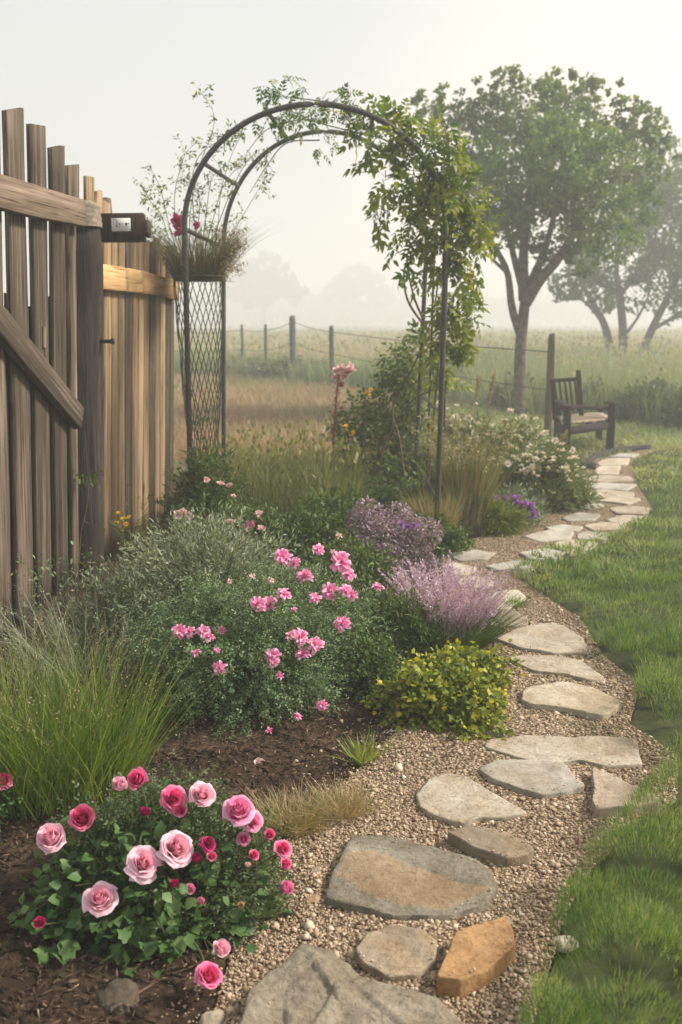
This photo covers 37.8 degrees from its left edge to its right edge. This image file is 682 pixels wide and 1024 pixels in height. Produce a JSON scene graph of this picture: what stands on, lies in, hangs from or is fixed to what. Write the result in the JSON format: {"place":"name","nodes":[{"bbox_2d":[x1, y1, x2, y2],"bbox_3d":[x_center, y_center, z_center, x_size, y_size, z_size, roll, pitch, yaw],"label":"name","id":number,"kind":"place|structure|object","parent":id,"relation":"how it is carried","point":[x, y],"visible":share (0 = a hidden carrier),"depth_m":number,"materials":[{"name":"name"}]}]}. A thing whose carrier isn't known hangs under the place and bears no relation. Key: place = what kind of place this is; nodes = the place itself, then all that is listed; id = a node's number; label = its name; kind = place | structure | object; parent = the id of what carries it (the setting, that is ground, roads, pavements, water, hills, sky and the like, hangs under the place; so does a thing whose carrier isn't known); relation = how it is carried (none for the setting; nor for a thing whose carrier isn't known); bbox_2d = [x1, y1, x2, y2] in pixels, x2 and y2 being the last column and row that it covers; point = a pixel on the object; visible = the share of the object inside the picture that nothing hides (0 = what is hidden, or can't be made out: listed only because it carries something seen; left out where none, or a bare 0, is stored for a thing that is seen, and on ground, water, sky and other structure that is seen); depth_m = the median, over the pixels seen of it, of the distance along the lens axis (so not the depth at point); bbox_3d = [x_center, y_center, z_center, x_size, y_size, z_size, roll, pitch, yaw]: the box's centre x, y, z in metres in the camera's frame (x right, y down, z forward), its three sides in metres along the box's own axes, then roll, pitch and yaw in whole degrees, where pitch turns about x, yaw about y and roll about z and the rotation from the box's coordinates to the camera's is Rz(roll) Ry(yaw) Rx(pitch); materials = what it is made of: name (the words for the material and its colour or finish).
{"place":"outdoors","nodes":[
{"label":"outdoors","id":0,"kind":"place"},
{"bbox_2d":[0,555,244,702],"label":"weedy grass","id":1,"kind":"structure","parent":0,"point":[16,631],"depth_m":3.87,"materials":[{"name":"plant"}]},
{"bbox_2d":[0,479,555,1023],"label":"garden soil","id":2,"kind":"structure","parent":0,"point":[156,1005],"depth_m":2.99,"materials":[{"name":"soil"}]},
{"bbox_2d":[0,772,24,844],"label":"rose plant","id":3,"kind":"object","parent":2,"relation":"on","point":[6,777],"visible":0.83,"depth_m":2.73,"materials":[{"name":"pink plant"}]},
{"bbox_2d":[11,541,120,637],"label":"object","id":4,"kind":"object","parent":2,"relation":"on","point":[76,565],"visible":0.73,"depth_m":4.43,"materials":[{"name":"green plant"}]},
{"bbox_2d":[76,200,104,580],"bbox_3d":[-1.375,-0.588,5.302,0.279,2.047,0.225,0,11,0],"label":"gate post","id":5,"kind":"object","parent":2,"relation":"on","point":[90,348],"visible":0.48,"depth_m":5.22,"materials":[{"name":"brown wood"}]},
{"bbox_2d":[0,107,86,638],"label":"wooden gate","id":6,"kind":"structure","parent":5,"relation":"attached to","point":[41,412],"depth_m":4.61,"materials":[{"name":"brown wood"}]},
{"bbox_2d":[72,469,104,566],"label":"post vine","id":7,"kind":"object","parent":5,"relation":"attached to","point":[86,476],"visible":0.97,"depth_m":5.23,"materials":[{"name":"green plant"}]},
{"bbox_2d":[100,213,150,242],"bbox_3d":[-1.139,-1.492,5.231,0.272,0.147,0.115,-1,11,-6],"label":"wooden box","id":8,"kind":"object","parent":5,"relation":"attached to","point":[124,227],"visible":0.98,"depth_m":5.18,"materials":[{"name":"brown wood"}]},
{"bbox_2d":[97,978,140,1013],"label":"rock","id":9,"kind":"object","parent":2,"relation":"on","point":[122,991],"visible":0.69,"depth_m":2.05,"materials":[{"name":"stone"}]},
{"bbox_2d":[0,609,244,821],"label":"grass clump","id":10,"kind":"object","parent":2,"relation":"on","point":[104,751],"visible":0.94,"depth_m":2.92,"materials":[{"name":"green plant"}]},
{"bbox_2d":[83,176,177,558],"bbox_3d":[-1.301,-0.887,6.283,0.167,2.124,1.946,1,11,4],"label":"fence panel","id":11,"kind":"object","parent":2,"relation":"on","point":[138,327],"visible":0.74,"depth_m":6.25,"materials":[{"name":"brown wood"}]},
{"bbox_2d":[101,484,160,586],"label":"yellow flower plant","id":12,"kind":"object","parent":2,"relation":"on","point":[126,523],"visible":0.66,"depth_m":5.16,"materials":[{"name":"green plant"}]},
{"bbox_2d":[0,749,314,988],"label":"rose bush","id":13,"kind":"object","parent":2,"relation":"on","point":[165,858],"visible":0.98,"depth_m":2.29,"materials":[{"name":"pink plant"}]},
{"bbox_2d":[138,963,199,993],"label":"dry twig","id":14,"kind":"object","parent":2,"relation":"on","point":[151,984],"visible":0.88,"depth_m":2.13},
{"bbox_2d":[39,501,326,675],"bbox_3d":[-0.647,0.290,4.331,1.264,0.646,0.988,0,11,0],"label":"silver shrub","id":15,"kind":"object","parent":2,"relation":"on","point":[220,551],"visible":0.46,"depth_m":4.20,"materials":[{"name":"green plant"}]},
{"bbox_2d":[140,409,250,556],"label":"feathery plant","id":16,"kind":"object","parent":2,"relation":"on","point":[198,471],"visible":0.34,"depth_m":5.88,"materials":[{"name":"green plant"}]},
{"bbox_2d":[172,275,225,472],"bbox_3d":[-0.937,-0.707,6.738,0.354,1.737,0.354,0,11,0],"label":"wire cage","id":17,"kind":"object","parent":2,"relation":"on","point":[216,421],"visible":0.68,"depth_m":6.66,"materials":[{"name":"metal"}]},
{"bbox_2d":[148,213,279,287],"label":"dry tussock","id":18,"kind":"object","parent":17,"relation":"on","point":[218,262],"visible":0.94,"depth_m":6.44,"materials":[{"name":"brown plant"}]},
{"bbox_2d":[138,477,267,591],"bbox_3d":[-0.697,0.114,5.241,0.853,0.661,0.622,0,11,0],"label":"pink yarrow","id":19,"kind":"object","parent":2,"relation":"on","point":[228,485],"visible":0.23,"depth_m":5.12,"materials":[{"name":"green plant"}]},
{"bbox_2d":[199,1009,225,1023],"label":"pale rock","id":20,"kind":"object","parent":2,"relation":"on","point":[216,1016],"visible":1,"depth_m":2.00,"materials":[{"name":"stone"}]},
{"bbox_2d":[106,532,404,742],"bbox_3d":[-0.251,0.410,3.885,1.366,0.570,1.056,-9,14,-38],"label":"pink flower shrub","id":21,"kind":"object","parent":2,"relation":"on","point":[279,641],"visible":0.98,"depth_m":3.61,"materials":[{"name":"green plant"}]},
{"bbox_2d":[224,771,366,841],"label":"dry tuft","id":22,"kind":"object","parent":2,"relation":"on","point":[304,823],"visible":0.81,"depth_m":2.81,"materials":[{"name":"beige plant"}]},
{"bbox_2d":[182,101,449,523],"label":"garden arch","id":23,"kind":"structure","parent":2,"relation":"on","point":[269,112],"depth_m":5.95,"materials":[{"name":"metal"}]},
{"bbox_2d":[133,82,275,278],"bbox_3d":[-0.921,-2.078,6.550,0.985,1.200,1.151,0,11,0],"label":"rambling rose","id":24,"kind":"object","parent":23,"relation":"attached to","point":[176,219],"visible":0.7,"depth_m":6.46,"materials":[{"name":"green plant"}]},
{"bbox_2d":[234,75,387,192],"bbox_3d":[-0.236,-2.374,6.223,1.267,0.582,0.824,5,12,25],"label":"crown vine","id":25,"kind":"object","parent":23,"relation":"attached to","point":[310,125],"visible":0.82,"depth_m":6.04,"materials":[{"name":"green plant"}]},
{"bbox_2d":[324,93,507,497],"bbox_3d":[0.430,-1.207,6.855,1.139,2.824,2.348,0,11,0],"label":"climbing vine","id":26,"kind":"object","parent":23,"relation":"attached to","point":[428,200],"visible":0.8,"depth_m":6.00,"materials":[{"name":"green plant"}]},
{"bbox_2d":[220,491,413,619],"bbox_3d":[-0.124,0.179,5.139,0.805,0.558,1.300,-10,15,-42],"label":"bushy plant","id":27,"kind":"object","parent":2,"relation":"on","point":[364,559],"visible":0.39,"depth_m":5.08,"materials":[{"name":"green plant"}]},
{"bbox_2d":[327,721,403,766],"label":"grass tuft","id":28,"kind":"object","parent":2,"relation":"on","point":[368,756],"visible":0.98,"depth_m":3.19,"materials":[{"name":"green plant"}]},
{"bbox_2d":[281,475,476,560],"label":"leafy groundcover","id":29,"kind":"object","parent":2,"relation":"on","point":[453,539],"visible":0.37,"depth_m":6.15,"materials":[{"name":"green plant"}]},
{"bbox_2d":[320,585,455,704],"bbox_3d":[0.159,0.491,3.976,0.534,0.379,0.811,9,14,38],"label":"green bushlet","id":30,"kind":"object","parent":2,"relation":"on","point":[381,665],"visible":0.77,"depth_m":3.91,"materials":[{"name":"green plant"}]},
{"bbox_2d":[343,495,454,597],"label":"mauve bush","id":31,"kind":"object","parent":2,"relation":"on","point":[400,527],"visible":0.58,"depth_m":5.08,"materials":[{"name":"purple plant"}]},
{"bbox_2d":[392,483,478,534],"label":"dead grass","id":32,"kind":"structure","parent":2,"relation":"on","point":[448,512],"depth_m":6.14,"materials":[{"name":"beige plant"}]},
{"bbox_2d":[360,636,525,742],"bbox_3d":[0.429,0.610,3.645,0.573,0.268,0.652,6,12,27],"label":"lime plant","id":33,"kind":"object","parent":2,"relation":"on","point":[457,687],"visible":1,"depth_m":3.48,"materials":[{"name":"green plant"}]},
{"bbox_2d":[406,412,530,536],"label":"ornamental grass","id":34,"kind":"object","parent":2,"relation":"on","point":[481,485],"depth_m":6.50,"materials":[{"name":"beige plant"}]},
{"bbox_2d":[473,376,480,417],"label":"seed stalk","id":35,"kind":"object","parent":2,"relation":"on","point":[478,386],"visible":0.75,"depth_m":8.15,"materials":[{"name":"beige plant"}]},
{"bbox_2d":[486,371,495,421],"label":"seed stalk","id":36,"kind":"object","parent":2,"relation":"on","point":[491,384],"visible":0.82,"depth_m":8.26,"materials":[{"name":"beige plant"}]},
{"bbox_2d":[470,494,535,537],"bbox_3d":[1.021,0.026,6.652,0.498,0.304,0.452,6,13,29],"label":"lime mound","id":37,"kind":"object","parent":2,"relation":"on","point":[500,518],"visible":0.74,"depth_m":6.56,"materials":[{"name":"green plant"}]},
{"bbox_2d":[409,400,606,515],"bbox_3d":[1.314,-0.465,7.846,1.708,0.855,1.196,10,15,43],"label":"white flower bush","id":38,"kind":"object","parent":2,"relation":"on","point":[554,474],"visible":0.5,"depth_m":7.47,"materials":[{"name":"green plant"}]},
{"bbox_2d":[493,480,556,528],"bbox_3d":[1.211,-0.053,6.891,0.569,0.362,0.446,-2,11,-10],"label":"purple aster","id":39,"kind":"object","parent":2,"relation":"on","point":[519,497],"visible":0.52,"depth_m":6.82,"materials":[{"name":"plant"}]},
{"bbox_2d":[165,418,390,536],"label":"tall grass","id":40,"kind":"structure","parent":0,"point":[272,481],"depth_m":6.94,"materials":[{"name":"green plant"}]},
{"bbox_2d":[329,362,356,458],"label":"tall pink rose","id":41,"kind":"object","parent":40,"relation":"on","point":[342,370],"visible":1,"depth_m":7.70,"materials":[{"name":"red plant"}]},
{"bbox_2d":[174,370,406,462],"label":"dry grass","id":42,"kind":"structure","parent":0,"point":[238,408],"depth_m":15.33,"materials":[{"name":"plant"}]},
{"bbox_2d":[0,0,681,322],"label":"sky","id":43,"kind":"structure","parent":0,"point":[108,82],"materials":[{"name":"white"}]},
{"bbox_2d":[159,446,681,1023],"bbox_3d":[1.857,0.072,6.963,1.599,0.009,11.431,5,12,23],"label":"gravel path","id":44,"kind":"structure","parent":0,"point":[468,754],"depth_m":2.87,"materials":[{"name":"gravel"}]},
{"bbox_2d":[304,895,322,903],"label":"cobble","id":45,"kind":"object","parent":44,"relation":"on","point":[312,898],"visible":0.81,"depth_m":2.43,"materials":[{"name":"stone"}]},
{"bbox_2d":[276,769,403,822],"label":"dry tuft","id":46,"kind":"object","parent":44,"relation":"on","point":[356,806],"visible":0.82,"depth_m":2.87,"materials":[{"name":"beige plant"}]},
{"bbox_2d":[240,943,463,1023],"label":"stepping stone","id":47,"kind":"object","parent":44,"relation":"on","point":[303,983],"visible":1,"depth_m":2.02,"materials":[{"name":"stone"}]},
{"bbox_2d":[354,924,437,981],"bbox_3d":[0.126,0.997,2.213,0.178,0.064,0.179,5,12,24],"label":"stepping stone","id":48,"kind":"object","parent":44,"relation":"on","point":[404,952],"visible":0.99,"depth_m":2.20,"materials":[{"name":"stone"}]},
{"bbox_2d":[324,835,497,920],"bbox_3d":[0.187,0.937,2.511,0.414,0.069,0.351,3,11,15],"label":"stepping stone","id":49,"kind":"object","parent":44,"relation":"on","point":[389,877],"visible":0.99,"depth_m":2.47,"materials":[{"name":"stone"}]},
{"bbox_2d":[439,562,476,576],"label":"stepping stone","id":50,"kind":"object","parent":44,"relation":"on","point":[463,567],"visible":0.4,"depth_m":5.61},
{"bbox_2d":[268,609,656,1003],"bbox_3d":[0.594,0.765,3.202,0.797,0.041,3.286,3,11,16],"label":"grit","id":51,"kind":"object","parent":44,"relation":"on","point":[446,951],"visible":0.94,"depth_m":2.60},
{"bbox_2d":[416,772,525,826],"bbox_3d":[0.339,0.863,2.921,0.249,0.058,0.337,-7,13,-31],"label":"stepping stone","id":52,"kind":"object","parent":44,"relation":"on","point":[451,798],"visible":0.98,"depth_m":2.89,"materials":[{"name":"stone"}]},
{"bbox_2d":[449,549,495,562],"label":"stepping stone","id":53,"kind":"object","parent":44,"relation":"on","point":[469,556],"visible":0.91,"depth_m":5.93,"materials":[{"name":"stone"}]},
{"bbox_2d":[455,576,493,590],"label":"stepping stone","id":54,"kind":"object","parent":44,"relation":"on","point":[474,578],"visible":0.27,"depth_m":5.30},
{"bbox_2d":[436,916,515,998],"bbox_3d":[0.298,0.990,2.193,0.124,0.085,0.287,9,14,38],"label":"stepping stone","id":55,"kind":"object","parent":44,"relation":"on","point":[480,947],"visible":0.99,"depth_m":2.15,"materials":[{"name":"stone"}]},
{"bbox_2d":[447,825,533,866],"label":"stepping stone","id":56,"kind":"object","parent":44,"relation":"on","point":[482,843],"visible":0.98,"depth_m":2.63,"materials":[{"name":"stone"}]},
{"bbox_2d":[487,590,525,610],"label":"stepping stone","id":57,"kind":"object","parent":44,"relation":"on","point":[516,592],"visible":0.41,"depth_m":5.04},
{"bbox_2d":[488,610,527,628],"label":"stepping stone","id":58,"kind":"object","parent":44,"relation":"on","point":[522,620],"visible":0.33,"depth_m":4.67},
{"bbox_2d":[486,560,537,574],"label":"stepping stone","id":59,"kind":"object","parent":44,"relation":"on","point":[503,567],"visible":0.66,"depth_m":5.66,"materials":[{"name":"stone"}]},
{"bbox_2d":[498,593,533,607],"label":"path weed","id":60,"kind":"object","parent":44,"relation":"on","point":[517,603],"visible":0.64,"depth_m":4.91,"materials":[{"name":"green plant"}]},
{"bbox_2d":[479,759,583,798],"bbox_3d":[0.582,0.836,3.062,0.304,0.059,0.243,0,11,0],"label":"stepping stone","id":61,"kind":"object","parent":44,"relation":"on","point":[542,778],"visible":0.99,"depth_m":3.05,"materials":[{"name":"stone"}]},
{"bbox_2d":[519,548,565,564],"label":"stepping stone","id":62,"kind":"object","parent":44,"relation":"on","point":[523,554],"visible":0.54,"depth_m":5.97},
{"bbox_2d":[496,623,590,654],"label":"stepping stone","id":63,"kind":"object","parent":44,"relation":"on","point":[552,638],"visible":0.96,"depth_m":4.36,"materials":[{"name":"stone"}]},
{"bbox_2d":[523,529,573,541],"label":"stepping stone","id":64,"kind":"object","parent":44,"relation":"on","point":[551,535],"visible":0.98,"depth_m":6.49,"materials":[{"name":"stone"}]},
{"bbox_2d":[509,654,603,682],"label":"stepping stone","id":65,"kind":"object","parent":44,"relation":"on","point":[560,666],"visible":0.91,"depth_m":4.03,"materials":[{"name":"stone"}]},
{"bbox_2d":[485,735,641,767],"bbox_3d":[0.732,0.799,3.263,0.518,0.056,0.231,0,11,0],"label":"stepping stone","id":66,"kind":"object","parent":44,"relation":"on","point":[601,751],"visible":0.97,"depth_m":3.25,"materials":[{"name":"stone"}]},
{"bbox_2d":[545,524,582,531],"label":"stepping stone","id":67,"kind":"object","parent":44,"relation":"on","point":[569,528],"visible":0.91,"depth_m":6.71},
{"bbox_2d":[551,935,578,952],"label":"cobble","id":68,"kind":"object","parent":44,"relation":"on","point":[561,939],"visible":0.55,"depth_m":2.25,"materials":[{"name":"stone"}]},
{"bbox_2d":[521,681,620,720],"bbox_3d":[0.854,0.709,3.697,0.356,0.067,0.274,5,12,25],"label":"stepping stone","id":69,"kind":"object","parent":44,"relation":"on","point":[574,698],"visible":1,"depth_m":3.65,"materials":[{"name":"stone"}]},
{"bbox_2d":[554,539,596,556],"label":"stepping stone","id":70,"kind":"object","parent":44,"relation":"on","point":[563,541],"visible":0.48,"depth_m":6.21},
{"bbox_2d":[562,512,600,521],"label":"stepping stone","id":71,"kind":"object","parent":44,"relation":"on","point":[581,517],"visible":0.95,"depth_m":7.07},
{"bbox_2d":[578,501,603,509],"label":"stepping stone","id":72,"kind":"object","parent":44,"relation":"on","point":[594,505],"visible":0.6,"depth_m":7.52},
{"bbox_2d":[577,531,608,543],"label":"stepping stone","id":73,"kind":"object","parent":44,"relation":"on","point":[583,534],"visible":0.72,"depth_m":6.49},
{"bbox_2d":[584,522,629,536],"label":"stepping stone","id":74,"kind":"object","parent":44,"relation":"on","point":[604,526],"visible":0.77,"depth_m":6.77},
{"bbox_2d":[581,475,633,482],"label":"stepping stone","id":75,"kind":"object","parent":44,"relation":"on","point":[608,478],"visible":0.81,"depth_m":8.75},
{"bbox_2d":[595,466,620,474],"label":"stepping stone","id":76,"kind":"object","parent":44,"relation":"on","point":[608,470],"visible":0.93,"depth_m":9.28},
{"bbox_2d":[583,482,636,490],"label":"stepping stone","id":77,"kind":"object","parent":44,"relation":"on","point":[615,486],"visible":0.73,"depth_m":8.40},
{"bbox_2d":[586,489,634,498],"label":"stepping stone","id":78,"kind":"object","parent":44,"relation":"on","point":[609,493],"visible":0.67,"depth_m":8.05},
{"bbox_2d":[596,458,629,465],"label":"stepping stone","id":79,"kind":"object","parent":44,"relation":"on","point":[615,462],"visible":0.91,"depth_m":9.82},
{"bbox_2d":[577,445,650,470],"bbox_3d":[2.761,-0.575,10.222,0.292,0.098,1.994,7,13,32],"label":"path edging","id":80,"kind":"object","parent":44,"relation":"on","point":[589,463],"visible":0.57,"depth_m":10.49,"materials":[{"name":"stone"}]},
{"bbox_2d":[598,495,640,504],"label":"stepping stone","id":81,"kind":"object","parent":44,"relation":"on","point":[623,500],"visible":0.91,"depth_m":7.74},
{"bbox_2d":[608,453,638,461],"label":"stepping stone","id":82,"kind":"object","parent":44,"relation":"on","point":[627,455],"visible":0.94,"depth_m":10.28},
{"bbox_2d":[591,767,659,826],"bbox_3d":[0.821,0.848,2.956,0.200,0.075,0.268,0,11,0],"label":"stepping stone","id":83,"kind":"object","parent":44,"relation":"on","point":[609,788],"visible":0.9,"depth_m":2.90,"materials":[{"name":"stone"}]},
{"bbox_2d":[607,515,643,527],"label":"stepping stone","id":84,"kind":"object","parent":44,"relation":"on","point":[624,518],"visible":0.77,"depth_m":7.02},
{"bbox_2d":[609,505,649,518],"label":"stepping stone","id":85,"kind":"object","parent":44,"relation":"on","point":[627,510],"visible":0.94,"depth_m":7.33,"materials":[{"name":"stone"}]},
{"bbox_2d":[173,323,681,1020],"bbox_3d":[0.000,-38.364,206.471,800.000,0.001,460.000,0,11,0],"label":"ground","id":86,"kind":"structure","parent":0,"point":[409,327],"depth_m":22.13,"materials":[{"name":"plant"}]},
{"bbox_2d":[208,350,261,376],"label":"wild bush","id":87,"kind":"object","parent":86,"relation":"on","point":[239,355],"visible":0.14,"depth_m":25.20,"materials":[{"name":"green plant"}]},
{"bbox_2d":[217,250,309,326],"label":"misty tree","id":88,"kind":"object","parent":86,"relation":"on","point":[255,282],"visible":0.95,"depth_m":207.82,"materials":[{"name":"grey plant"}]},
{"bbox_2d":[241,353,327,381],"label":"wild bush","id":89,"kind":"object","parent":86,"relation":"on","point":[274,371],"visible":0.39,"depth_m":23.71,"materials":[{"name":"green plant"}]},
{"bbox_2d":[3,285,681,324],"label":"treeline","id":90,"kind":"object","parent":86,"relation":"on","point":[397,312],"visible":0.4,"depth_m":271.14,"materials":[{"name":"grey plant"}]},
{"bbox_2d":[320,262,395,325],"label":"misty tree","id":91,"kind":"object","parent":86,"relation":"on","point":[345,286],"visible":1,"depth_m":242.91,"materials":[{"name":"grey plant"}]},
{"bbox_2d":[174,315,546,389],"bbox_3d":[-0.971,-3.333,20.784,2.688,1.534,18.504,-6,13,-30],"label":"wire fence","id":92,"kind":"object","parent":86,"relation":"on","point":[292,335],"visible":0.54,"depth_m":23.33,"materials":[{"name":"wood"}]},
{"bbox_2d":[423,352,489,398],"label":"wild bush","id":93,"kind":"object","parent":86,"relation":"on","point":[462,369],"visible":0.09,"depth_m":18.33,"materials":[{"name":"green plant"}]},
{"bbox_2d":[481,371,545,410],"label":"wild bush","id":94,"kind":"object","parent":86,"relation":"on","point":[503,395],"visible":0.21,"depth_m":16.08,"materials":[{"name":"green plant"}]},
{"bbox_2d":[387,396,681,464],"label":"back lawn grass","id":95,"kind":"structure","parent":86,"relation":"on","point":[664,437],"depth_m":12.49,"materials":[{"name":"plant"}]},
{"bbox_2d":[409,64,681,415],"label":"shade tree","id":96,"kind":"object","parent":86,"relation":"on","point":[550,133],"visible":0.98,"depth_m":14.11,"materials":[{"name":"green plant"}]},
{"bbox_2d":[544,333,554,435],"bbox_3d":[2.584,-1.560,12.329,0.102,1.293,0.092,0,11,0],"label":"leaning post","id":97,"kind":"object","parent":86,"relation":"on","point":[549,376],"visible":0.85,"depth_m":12.28,"materials":[{"name":"brown wood"}]},
{"bbox_2d":[561,374,615,414],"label":"wild bush","id":98,"kind":"object","parent":86,"relation":"on","point":[593,388],"visible":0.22,"depth_m":14.82,"materials":[{"name":"green plant"}]},
{"bbox_2d":[547,116,681,356],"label":"spreading tree","id":99,"kind":"object","parent":86,"relation":"on","point":[646,264],"visible":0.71,"depth_m":27.12,"materials":[{"name":"green plant"}]},
{"bbox_2d":[604,367,681,425],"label":"wild bush","id":100,"kind":"object","parent":86,"relation":"on","point":[621,413],"visible":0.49,"depth_m":13.87,"materials":[{"name":"green plant"}]},
{"bbox_2d":[659,387,681,428],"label":"wild bush","id":101,"kind":"object","parent":86,"relation":"on","point":[678,413],"visible":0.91,"depth_m":13.31,"materials":[{"name":"green plant"}]},
{"bbox_2d":[174,325,681,427],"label":"meadow grass","id":102,"kind":"structure","parent":0,"point":[586,353],"depth_m":23.36,"materials":[{"name":"plant"}]},
{"bbox_2d":[358,550,553,657],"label":"purple grass","id":103,"kind":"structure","parent":0,"point":[469,623],"depth_m":4.13,"materials":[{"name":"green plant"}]},
{"bbox_2d":[544,437,626,460],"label":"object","id":104,"kind":"structure","parent":0,"point":[589,452],"depth_m":11.12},
{"bbox_2d":[550,370,619,454],"bbox_3d":[2.674,-1.119,11.017,1.512,0.886,0.689,-10,15,-41],"label":"garden bench","id":105,"kind":"object","parent":104,"relation":"on","point":[601,419],"visible":0.97,"depth_m":10.90,"materials":[{"name":"brown wood"}]},
{"bbox_2d":[503,441,681,1023],"bbox_3d":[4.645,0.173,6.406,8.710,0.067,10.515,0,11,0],"label":"lawn","id":106,"kind":"structure","parent":0,"point":[645,718],"depth_m":2.67,"materials":[{"name":"plant"}]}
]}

